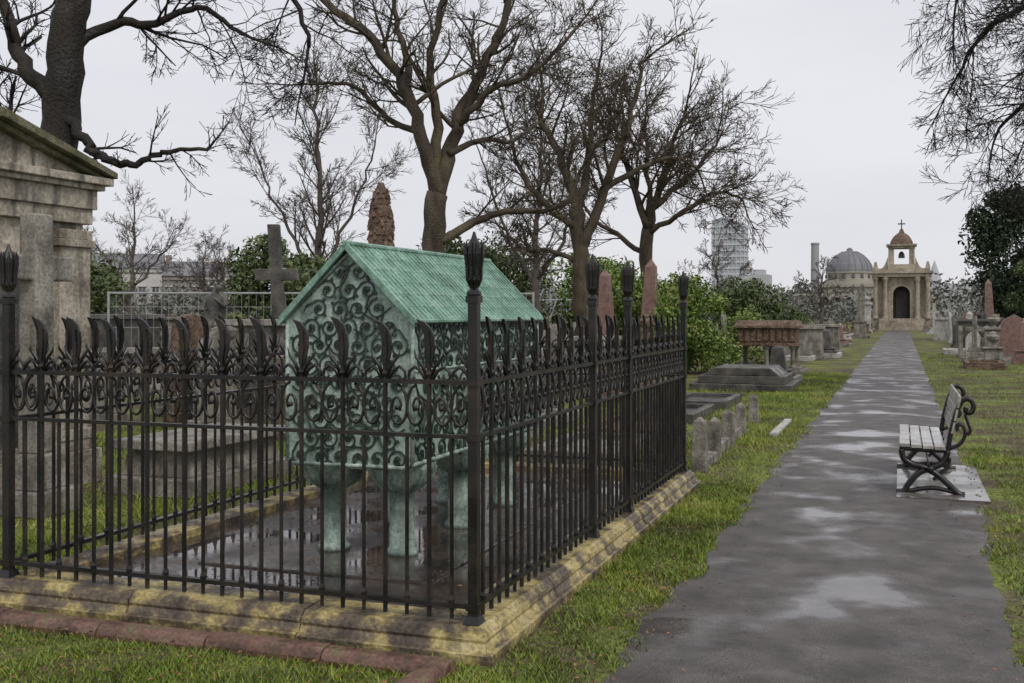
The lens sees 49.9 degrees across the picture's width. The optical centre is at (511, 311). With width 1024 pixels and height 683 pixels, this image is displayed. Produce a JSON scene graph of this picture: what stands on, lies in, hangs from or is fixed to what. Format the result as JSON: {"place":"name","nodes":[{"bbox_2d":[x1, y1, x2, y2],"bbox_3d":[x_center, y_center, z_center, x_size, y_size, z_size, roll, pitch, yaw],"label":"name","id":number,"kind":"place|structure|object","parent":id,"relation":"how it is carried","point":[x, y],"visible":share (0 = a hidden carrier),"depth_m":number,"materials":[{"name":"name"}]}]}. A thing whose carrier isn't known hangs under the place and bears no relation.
{"place":"outdoors","nodes":[
{"label":"outdoors","id":0,"kind":"place"},
{"bbox_2d":[0,316,1023,682],"bbox_3d":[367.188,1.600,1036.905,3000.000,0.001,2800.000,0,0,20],"label":"ground","id":1,"kind":"structure","parent":0,"point":[856,354],"depth_m":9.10,"materials":[{"name":"green plant"}]},
{"bbox_2d":[0,213,73,519],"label":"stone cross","id":2,"kind":"object","parent":1,"relation":"on","point":[41,269],"visible":0.58,"depth_m":8.68,"materials":[{"name":"stone"}]},
{"bbox_2d":[0,106,117,488],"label":"stone mausoleum","id":3,"kind":"structure","parent":1,"relation":"on","point":[61,182],"depth_m":9.96,"materials":[{"name":"stone"}]},
{"bbox_2d":[0,280,18,448],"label":"bronze door","id":4,"kind":"structure","parent":3,"relation":"in","point":[16,291],"depth_m":9.52,"materials":[{"name":"metal"}]},
{"bbox_2d":[90,248,121,313],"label":"walls","id":5,"kind":"structure","parent":1,"relation":"on","point":[120,270],"depth_m":179.73,"materials":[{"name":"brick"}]},
{"bbox_2d":[91,253,123,267],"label":"roof","id":6,"kind":"structure","parent":5,"relation":"on","point":[116,263],"depth_m":181.60,"materials":[{"name":"stone"}]},
{"bbox_2d":[90,351,127,420],"bbox_3d":[-5.996,1.087,15.983,0.915,1.026,0.260,0,0,28],"label":"headstone","id":7,"kind":"object","parent":1,"relation":"on","point":[124,417],"visible":0.16,"depth_m":15.85,"materials":[{"name":"grey stone"}]},
{"bbox_2d":[90,249,137,313],"bbox_3d":[-15.076,-0.250,37.895,5.530,3.871,4.510,0,0,-38],"label":"laurel bush","id":8,"kind":"object","parent":1,"relation":"on","point":[98,300],"visible":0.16,"depth_m":37.55,"materials":[{"name":"green plant"}]},
{"bbox_2d":[90,347,162,395],"bbox_3d":[-7.112,1.151,21.603,2.019,0.898,1.060,0,0,10],"label":"chest tomb","id":9,"kind":"object","parent":1,"relation":"on","point":[130,350],"visible":0.06,"depth_m":21.17,"materials":[{"name":"grey stone"}]},
{"bbox_2d":[90,314,166,349],"bbox_3d":[-8.271,0.822,22.618,2.026,1.557,1.065,0,0,12],"label":"chest tomb","id":10,"kind":"object","parent":1,"relation":"on","point":[131,335],"visible":0.18,"depth_m":22.14,"materials":[{"name":"stone"}]},
{"bbox_2d":[122,247,162,313],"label":"building","id":11,"kind":"structure","parent":1,"relation":"on","point":[154,278],"depth_m":180.97,"materials":[{"name":"white paint"}]},
{"bbox_2d":[122,254,164,268],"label":"roof","id":12,"kind":"structure","parent":11,"relation":"on","point":[137,258],"depth_m":183.20,"materials":[{"name":"stone"}]},
{"bbox_2d":[139,287,158,313],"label":"windows","id":13,"kind":"structure","parent":11,"relation":"attached to","point":[143,306],"depth_m":180.74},
{"bbox_2d":[83,169,215,313],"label":"bare tree","id":14,"kind":"object","parent":1,"relation":"on","point":[132,254],"visible":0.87,"depth_m":60.44,"materials":[{"name":"plant"}]},
{"bbox_2d":[160,317,177,335],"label":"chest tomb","id":15,"kind":"object","parent":1,"relation":"on","point":[169,321],"visible":0.02,"depth_m":40.19,"materials":[{"name":"grey stone"}]},
{"bbox_2d":[163,255,202,316],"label":"building","id":16,"kind":"structure","parent":1,"relation":"on","point":[166,278],"depth_m":182.18,"materials":[{"name":"brick"}]},
{"bbox_2d":[162,261,201,275],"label":"roof","id":17,"kind":"structure","parent":16,"relation":"on","point":[185,271],"depth_m":184.07,"materials":[{"name":"stone"}]},
{"bbox_2d":[167,314,202,422],"bbox_3d":[-4.794,0.814,16.306,0.260,1.572,0.846,0,0,21],"label":"headstone","id":18,"kind":"object","parent":1,"relation":"on","point":[196,327],"visible":0.32,"depth_m":16.06,"materials":[{"name":"brown stone"}]},
{"bbox_2d":[188,361,192,419],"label":"headstone","id":19,"kind":"object","parent":1,"relation":"on","point":[190,417],"visible":0.01,"depth_m":16.13,"materials":[{"name":"stone"}]},
{"bbox_2d":[157,224,235,295],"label":"bare tree","id":20,"kind":"object","parent":1,"relation":"on","point":[203,265],"visible":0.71,"depth_m":103.57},
{"bbox_2d":[104,422,293,499],"bbox_3d":[-2.876,1.360,10.301,0.900,0.480,1.700,0,0,20],"label":"chest tomb","id":21,"kind":"object","parent":1,"relation":"on","point":[159,463],"visible":0.47,"depth_m":9.70,"materials":[{"name":"grey stone"}]},
{"bbox_2d":[0,0,400,439],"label":"plane tree","id":22,"kind":"object","parent":1,"relation":"on","point":[58,86],"visible":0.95,"depth_m":13.13,"materials":[{"name":"brown plant"}]},
{"bbox_2d":[175,230,242,294],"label":"bare tree","id":23,"kind":"object","parent":1,"relation":"on","point":[215,247],"visible":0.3,"depth_m":112.28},
{"bbox_2d":[199,285,228,331],"bbox_3d":[-5.061,0.569,18.660,0.800,2.061,0.800,0,0,20],"label":"mourning statue","id":24,"kind":"object","parent":1,"relation":"on","point":[214,303],"visible":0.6,"depth_m":18.60,"materials":[{"name":"grey stone"}]},
{"bbox_2d":[188,330,243,423],"bbox_3d":[-4.083,0.926,15.131,0.260,1.348,0.880,0,0,29],"label":"headstone","id":25,"kind":"object","parent":1,"relation":"on","point":[214,335],"visible":0.37,"depth_m":15.02,"materials":[{"name":"grey stone"}]},
{"bbox_2d":[187,239,251,314],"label":"bare tree","id":26,"kind":"object","parent":1,"relation":"on","point":[221,267],"visible":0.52,"depth_m":97.86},
{"bbox_2d":[0,606,456,682],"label":"edging tiles","id":27,"kind":"object","parent":1,"relation":"on","point":[426,669],"visible":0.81,"depth_m":5.14,"materials":[{"name":"ceramic"}]},
{"bbox_2d":[210,320,246,394],"bbox_3d":[-4.441,0.860,16.736,0.812,1.479,0.804,0,0,29],"label":"urn monument","id":28,"kind":"object","parent":1,"relation":"on","point":[233,331],"visible":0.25,"depth_m":16.64,"materials":[{"name":"grey stone"}]},
{"bbox_2d":[237,330,256,412],"bbox_3d":[-3.923,0.939,16.693,0.702,1.322,0.873,0,0,20],"label":"cross headstone","id":29,"kind":"object","parent":1,"relation":"on","point":[252,333],"visible":0.09,"depth_m":16.54,"materials":[{"name":"stone"}]},
{"bbox_2d":[213,319,284,352],"bbox_3d":[-3.680,0.860,17.998,2.199,1.481,1.157,0,0,9],"label":"chest tomb","id":30,"kind":"object","parent":1,"relation":"on","point":[265,323],"visible":0.08,"depth_m":17.57,"materials":[{"name":"grey stone"}]},
{"bbox_2d":[243,356,280,423],"bbox_3d":[-3.078,1.125,16.472,1.101,0.950,2.090,0,0,20],"label":"headstone","id":31,"kind":"object","parent":1,"relation":"on","point":[254,385],"visible":0.05,"depth_m":15.62,"materials":[{"name":"stone"}]},
{"bbox_2d":[221,233,307,318],"bbox_3d":[-8.126,-0.615,38.001,3.746,4.456,3.601,0,0,-14],"label":"bush","id":32,"kind":"object","parent":1,"relation":"on","point":[251,303],"visible":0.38,"depth_m":37.41,"materials":[{"name":"green plant"}]},
{"bbox_2d":[254,224,298,318],"bbox_3d":[-4.155,0.000,20.036,1.149,3.200,0.903,0,0,2],"label":"cross headstone","id":33,"kind":"object","parent":1,"relation":"on","point":[276,275],"visible":0.38,"depth_m":20.01,"materials":[{"name":"stone"}]},
{"bbox_2d":[276,355,284,441],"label":"headstone","id":34,"kind":"object","parent":1,"relation":"on","point":[277,436],"visible":0.02,"depth_m":13.59,"materials":[{"name":"grey stone"}]},
{"bbox_2d":[269,252,327,300],"bbox_3d":[-6.137,-0.181,35.206,3.324,3.632,3.548,0,0,-20],"label":"laurel bush","id":35,"kind":"object","parent":1,"relation":"on","point":[304,265],"visible":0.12,"depth_m":34.69,"materials":[{"name":"green plant"}]},
{"bbox_2d":[215,23,419,273],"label":"bare tree","id":36,"kind":"object","parent":1,"relation":"on","point":[321,226],"visible":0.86,"depth_m":45.38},
{"bbox_2d":[107,291,533,345],"bbox_3d":[-3.699,0.600,21.758,8.343,2.000,0.052,0,0,-6],"label":"site fence","id":37,"kind":"object","parent":1,"relation":"on","point":[123,293],"visible":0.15,"depth_m":21.46,"materials":[{"name":"metal"}]},
{"bbox_2d":[0,460,700,666],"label":"tomb kerb","id":38,"kind":"structure","parent":1,"relation":"on","point":[512,619],"depth_m":6.14,"materials":[{"name":"stone"}]},
{"bbox_2d":[0,232,688,625],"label":"iron railing","id":39,"kind":"object","parent":38,"relation":"on","point":[596,358],"visible":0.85,"depth_m":5.93,"materials":[{"name":"metal"}]},
{"bbox_2d":[277,240,543,556],"bbox_3d":[-0.591,0.531,7.709,0.923,1.915,2.460,0,0,20],"label":"copper shrine tomb","id":40,"kind":"object","parent":38,"relation":"on","point":[356,288],"visible":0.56,"depth_m":6.70,"materials":[{"name":"green metal"}]},
{"bbox_2d":[367,182,394,246],"bbox_3d":[-2.230,-0.300,18.718,1.000,3.800,1.000,0,0,20],"label":"weathered column monument","id":41,"kind":"object","parent":1,"relation":"on","point":[381,227],"visible":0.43,"depth_m":18.58,"materials":[{"name":"brown stone"}]},
{"bbox_2d":[236,0,633,252],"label":"bare tree","id":42,"kind":"object","parent":1,"relation":"on","point":[437,162],"visible":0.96,"depth_m":22.19,"materials":[{"name":"brown plant"}]},
{"bbox_2d":[416,228,554,326],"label":"evergreen tree","id":43,"kind":"object","parent":1,"relation":"on","point":[499,262],"visible":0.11,"depth_m":56.91,"materials":[{"name":"plant"}]},
{"bbox_2d":[0,405,1023,682],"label":"fallen leaves","id":44,"kind":"object","parent":1,"relation":"on","point":[494,563],"visible":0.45,"depth_m":6.27,"materials":[{"name":"plant"}]},
{"bbox_2d":[451,61,616,313],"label":"bare tree","id":45,"kind":"object","parent":1,"relation":"on","point":[534,279],"visible":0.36,"depth_m":52.52,"materials":[{"name":"plant"}]},
{"bbox_2d":[101,273,985,322],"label":"distant trees","id":46,"kind":"object","parent":1,"relation":"on","point":[837,312],"visible":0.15,"depth_m":141.43,"materials":[{"name":"plant"}]},
{"bbox_2d":[532,262,571,317],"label":"scaffolding","id":47,"kind":"object","parent":1,"relation":"on","point":[555,300],"visible":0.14,"depth_m":73.11,"materials":[{"name":"metal"}]},
{"bbox_2d":[541,324,566,371],"bbox_3d":[0.974,0.944,25.919,0.857,1.313,0.260,0,0,13],"label":"headstone","id":48,"kind":"object","parent":1,"relation":"on","point":[553,328],"visible":0.13,"depth_m":25.86,"materials":[{"name":"grey stone"}]},
{"bbox_2d":[538,408,583,430],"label":"grave kerb","id":49,"kind":"structure","parent":1,"relation":"on","point":[544,420],"depth_m":15.77,"materials":[{"name":"grey stone"}]},
{"bbox_2d":[524,431,643,465],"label":"grave kerb","id":50,"kind":"structure","parent":1,"relation":"on","point":[544,452],"depth_m":11.96,"materials":[{"name":"grey stone"}]},
{"bbox_2d":[542,252,638,334],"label":"evergreen tree","id":51,"kind":"object","parent":1,"relation":"on","point":[613,268],"visible":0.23,"depth_m":57.41,"materials":[{"name":"green plant"}]},
{"bbox_2d":[564,335,621,378],"bbox_3d":[1.907,1.085,26.019,0.916,1.030,1.738,0,0,31],"label":"chest tomb","id":52,"kind":"object","parent":1,"relation":"on","point":[576,338],"visible":0.07,"depth_m":25.46,"materials":[{"name":"grey stone"}]},
{"bbox_2d":[444,0,754,335],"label":"bare tree","id":53,"kind":"object","parent":1,"relation":"on","point":[581,236],"visible":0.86,"depth_m":37.84,"materials":[{"name":"brown plant"}]},
{"bbox_2d":[597,269,620,345],"bbox_3d":[2.412,0.250,27.789,0.761,2.700,0.756,0,0,20],"label":"obelisk monument","id":54,"kind":"object","parent":1,"relation":"on","point":[605,299],"visible":0.25,"depth_m":27.67,"materials":[{"name":"pink stone"}]},
{"bbox_2d":[578,415,664,435],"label":"grave kerb","id":55,"kind":"structure","parent":1,"relation":"on","point":[618,425],"depth_m":14.70,"materials":[{"name":"grey stone"}]},
{"bbox_2d":[612,271,679,340],"bbox_3d":[3.958,0.242,31.140,2.997,2.754,3.496,0,0,20],"label":"holly shrub","id":56,"kind":"object","parent":1,"relation":"on","point":[636,297],"visible":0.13,"depth_m":30.34,"materials":[{"name":"green plant"}]},
{"bbox_2d":[636,313,665,389],"bbox_3d":[2.799,0.812,22.878,0.723,1.575,0.720,0,0,20],"label":"urn monument","id":57,"kind":"object","parent":1,"relation":"on","point":[646,315],"visible":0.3,"depth_m":22.73,"materials":[{"name":"pink stone"}]},
{"bbox_2d":[641,259,661,358],"bbox_3d":[3.578,0.100,28.967,0.804,3.000,0.798,0,0,20],"label":"obelisk monument","id":58,"kind":"object","parent":1,"relation":"on","point":[649,303],"visible":0.31,"depth_m":28.80,"materials":[{"name":"pink stone"}]},
{"bbox_2d":[526,32,806,315],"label":"bare tree","id":59,"kind":"object","parent":1,"relation":"on","point":[650,228],"visible":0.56,"depth_m":41.76,"materials":[{"name":"brown plant"}]},
{"bbox_2d":[640,402,713,423],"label":"grave kerb","id":60,"kind":"structure","parent":1,"relation":"on","point":[694,411],"depth_m":16.75,"materials":[{"name":"stone"}]},
{"bbox_2d":[657,271,715,335],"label":"evergreen tree","id":61,"kind":"object","parent":1,"relation":"on","point":[663,281],"visible":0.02,"depth_m":49.41,"materials":[{"name":"green plant"}]},
{"bbox_2d":[639,272,744,372],"bbox_3d":[4.631,0.277,28.735,2.718,2.707,2.794,0,0,5],"label":"holly shrub","id":62,"kind":"object","parent":1,"relation":"on","point":[701,345],"visible":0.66,"depth_m":28.24,"materials":[{"name":"green plant"}]},
{"bbox_2d":[686,392,741,409],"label":"grave kerb","id":63,"kind":"structure","parent":1,"relation":"on","point":[722,401],"depth_m":19.23,"materials":[{"name":"stone"}]},
{"bbox_2d":[677,237,755,326],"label":"bare tree","id":64,"kind":"object","parent":1,"relation":"on","point":[746,266],"visible":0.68,"depth_m":94.58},
{"bbox_2d":[691,394,758,472],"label":"boundary stones","id":65,"kind":"object","parent":1,"relation":"on","point":[714,442],"visible":0.88,"depth_m":12.00,"materials":[{"name":"stone"}]},
{"bbox_2d":[717,305,763,364],"bbox_3d":[6.908,0.714,33.124,2.036,1.871,1.868,0,0,20],"label":"holly shrub","id":66,"kind":"object","parent":1,"relation":"on","point":[734,320],"visible":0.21,"depth_m":32.96,"materials":[{"name":"green plant"}]},
{"bbox_2d":[689,364,800,392],"bbox_3d":[4.946,1.370,23.178,2.050,0.460,2.200,0,0,20],"label":"ledger tomb","id":67,"kind":"object","parent":1,"relation":"on","point":[753,377],"visible":0.94,"depth_m":22.36,"materials":[{"name":"stone"}]},
{"bbox_2d":[710,275,798,335],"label":"evergreen tree","id":68,"kind":"object","parent":1,"relation":"on","point":[748,294],"visible":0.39,"depth_m":60.05,"materials":[{"name":"green plant"}]},
{"bbox_2d":[733,320,807,373],"bbox_3d":[6.770,0.910,29.004,1.900,1.380,1.600,0,0,20],"label":"pillared sarcophagus","id":69,"kind":"object","parent":1,"relation":"on","point":[767,335],"visible":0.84,"depth_m":28.46,"materials":[{"name":"brown stone"}]},
{"bbox_2d":[769,419,791,436],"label":"fallen stone slab","id":70,"kind":"structure","parent":1,"relation":"on","point":[784,423],"depth_m":14.76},
{"bbox_2d":[769,345,795,376],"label":"headstone","id":71,"kind":"object","parent":1,"relation":"on","point":[777,357],"visible":0.49,"depth_m":25.55,"materials":[{"name":"stone"}]},
{"bbox_2d":[765,306,810,323],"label":"round shrub","id":72,"kind":"object","parent":1,"relation":"on","point":[795,314],"visible":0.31,"depth_m":42.76,"materials":[{"name":"green plant"}]},
{"bbox_2d":[785,355,815,360],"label":"grave kerb","id":73,"kind":"structure","parent":1,"relation":"on","point":[807,358],"depth_m":35.76,"materials":[{"name":"stone"}]},
{"bbox_2d":[782,326,826,359],"bbox_3d":[9.793,1.036,37.424,1.712,1.128,0.901,0,0,20],"label":"chest tomb","id":74,"kind":"object","parent":1,"relation":"on","point":[811,338],"visible":0.56,"depth_m":36.97,"materials":[{"name":"grey stone"}]},
{"bbox_2d":[811,243,819,292],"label":"chimney stack","id":75,"kind":"object","parent":1,"relation":"on","point":[814,253],"visible":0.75,"depth_m":498.19,"materials":[{"name":"concrete"}]},
{"bbox_2d":[803,324,843,353],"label":"chest tomb","id":76,"kind":"object","parent":1,"relation":"on","point":[833,329],"visible":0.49,"depth_m":42.09,"materials":[{"name":"grey stone"}]},
{"bbox_2d":[793,255,856,323],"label":"bare tree","id":77,"kind":"object","parent":1,"relation":"on","point":[821,303],"visible":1,"depth_m":86.71,"materials":[{"name":"plant"}]},
{"bbox_2d":[823,329,837,352],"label":"headstone","id":78,"kind":"object","parent":1,"relation":"on","point":[827,345],"visible":0.57,"depth_m":39.68,"materials":[{"name":"stone"}]},
{"bbox_2d":[772,248,941,321],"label":"domed chapel","id":79,"kind":"structure","parent":1,"relation":"on","point":[856,267],"depth_m":176.76,"materials":[{"name":"stone"}]},
{"bbox_2d":[783,274,872,320],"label":"windows","id":80,"kind":"structure","parent":79,"relation":"in","point":[853,275],"depth_m":176.80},
{"bbox_2d":[851,282,867,338],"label":"obelisk monument","id":81,"kind":"object","parent":1,"relation":"on","point":[860,322],"visible":0.94,"depth_m":66.52,"materials":[{"name":"grey stone"}]},
{"bbox_2d":[865,296,872,332],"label":"urn monument","id":82,"kind":"object","parent":1,"relation":"on","point":[868,311],"visible":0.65,"depth_m":83.40,"materials":[{"name":"stone"}]},
{"bbox_2d":[870,219,932,329],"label":"chapel","id":83,"kind":"structure","parent":1,"relation":"on","point":[901,296],"depth_m":98.42,"materials":[{"name":"stone"}]},
{"bbox_2d":[893,286,909,317],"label":"doorway","id":84,"kind":"structure","parent":83,"relation":"in","point":[901,295],"depth_m":99.01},
{"bbox_2d":[927,304,938,334],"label":"cross headstone","id":85,"kind":"object","parent":1,"relation":"on","point":[932,330],"visible":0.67,"depth_m":78.35,"materials":[{"name":"stone"}]},
{"bbox_2d":[933,318,948,340],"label":"chest tomb","id":86,"kind":"object","parent":1,"relation":"on","point":[941,329],"visible":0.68,"depth_m":61.50,"materials":[{"name":"stone"}]},
{"bbox_2d":[897,463,990,503],"bbox_3d":[4.008,1.588,10.330,0.740,0.024,2.250,0,0,20],"label":"bench pad","id":87,"kind":"object","parent":1,"relation":"on","point":[960,475],"visible":0.64,"depth_m":10.05,"materials":[{"name":"concrete"}]},
{"bbox_2d":[896,384,975,494],"bbox_3d":[3.962,1.166,10.346,0.650,0.889,1.770,0,0,20],"label":"park bench","id":88,"kind":"object","parent":87,"relation":"on","point":[955,400],"visible":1,"depth_m":9.61,"materials":[{"name":"grey wood"}]},
{"bbox_2d":[948,312,951,343],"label":"headstone","id":89,"kind":"object","parent":1,"relation":"on","point":[950,329],"visible":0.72,"depth_m":55.79,"materials":[{"name":"stone"}]},
{"bbox_2d":[950,318,955,346],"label":"headstone","id":90,"kind":"object","parent":1,"relation":"on","point":[953,336],"visible":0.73,"depth_m":49.82,"materials":[{"name":"stone"}]},
{"bbox_2d":[942,348,967,354],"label":"grave kerb","id":91,"kind":"structure","parent":1,"relation":"on","point":[950,351],"depth_m":40.98,"materials":[{"name":"stone"}]},
{"bbox_2d":[893,0,1023,224],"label":"weeping tree","id":92,"kind":"object","parent":1,"relation":"on","point":[998,18],"visible":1,"depth_m":20.00,"materials":[{"name":"brown plant"}]},
{"bbox_2d":[956,326,964,357],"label":"headstone","id":93,"kind":"object","parent":1,"relation":"on","point":[960,354],"visible":0.89,"depth_m":38.12,"materials":[{"name":"grey stone"}]},
{"bbox_2d":[961,317,983,361],"bbox_3d":[14.594,0.872,34.714,0.747,1.457,0.589,0,0,20],"label":"cross headstone","id":94,"kind":"object","parent":1,"relation":"on","point":[974,352],"visible":0.87,"depth_m":34.62,"materials":[{"name":"grey stone"}]},
{"bbox_2d":[965,332,980,349],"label":"headstone","id":95,"kind":"object","parent":1,"relation":"on","point":[968,341],"visible":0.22,"depth_m":41.45,"materials":[{"name":"stone"}]},
{"bbox_2d":[953,319,1002,347],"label":"chest tomb","id":96,"kind":"object","parent":1,"relation":"on","point":[964,323],"visible":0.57,"depth_m":46.56,"materials":[{"name":"stone"}]},
{"bbox_2d":[963,360,1005,369],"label":"grave kerb","id":97,"kind":"structure","parent":1,"relation":"on","point":[983,364],"depth_m":30.50,"materials":[{"name":"brown stone"}]},
{"bbox_2d":[985,279,993,318],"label":"obelisk monument","id":98,"kind":"object","parent":1,"relation":"on","point":[989,308],"visible":0.3,"depth_m":53.18,"materials":[{"name":"pink stone"}]},
{"bbox_2d":[957,180,1023,318],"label":"yew tree","id":99,"kind":"object","parent":1,"relation":"on","point":[994,231],"visible":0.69,"depth_m":59.52,"materials":[{"name":"green plant"}]},
{"bbox_2d":[983,314,1000,346],"bbox_3d":[17.500,0.844,40.007,0.889,1.513,0.886,0,0,20],"label":"urn monument","id":100,"kind":"object","parent":1,"relation":"on","point":[993,320],"visible":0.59,"depth_m":39.79,"materials":[{"name":"grey stone"}]},
{"bbox_2d":[979,331,1007,366],"bbox_3d":[14.153,1.081,32.338,0.737,1.038,0.735,0,0,20],"label":"urn monument","id":101,"kind":"object","parent":1,"relation":"on","point":[992,352],"visible":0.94,"depth_m":32.15,"materials":[{"name":"grey stone"}]},
{"bbox_2d":[1000,316,1023,354],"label":"headstone","id":102,"kind":"object","parent":1,"relation":"on","point":[1009,334],"visible":0.51,"depth_m":36.25,"materials":[{"name":"pink stone"}]},
{"bbox_2d":[1001,260,1023,316],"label":"laurel bush","id":103,"kind":"object","parent":1,"relation":"on","point":[1018,294],"visible":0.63,"depth_m":45.51,"materials":[{"name":"green plant"}]},
{"bbox_2d":[1010,321,1023,363],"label":"obelisk monument","id":104,"kind":"object","parent":1,"relation":"on","point":[1019,352],"visible":0.93,"depth_m":33.95,"materials":[{"name":"pink stone"}]},
{"bbox_2d":[0,0,1023,292],"label":"sky","id":105,"kind":"structure","parent":0,"point":[845,132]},
{"bbox_2d":[711,218,748,295],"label":"glass tower","id":106,"kind":"structure","parent":0,"point":[740,256],"depth_m":592.24,"materials":[{"name":"glass"}]},
{"bbox_2d":[603,330,1023,682],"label":"path","id":107,"kind":"structure","parent":0,"point":[846,566],"depth_m":6.51,"materials":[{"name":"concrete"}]},
{"bbox_2d":[716,269,982,315],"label":"distant buildings","id":108,"kind":"structure","parent":0,"point":[764,276],"depth_m":421.75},
{"bbox_2d":[930,260,941,294],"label":"church spire","id":109,"kind":"structure","parent":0,"point":[934,277],"depth_m":369.16,"materials":[{"name":"stone"}]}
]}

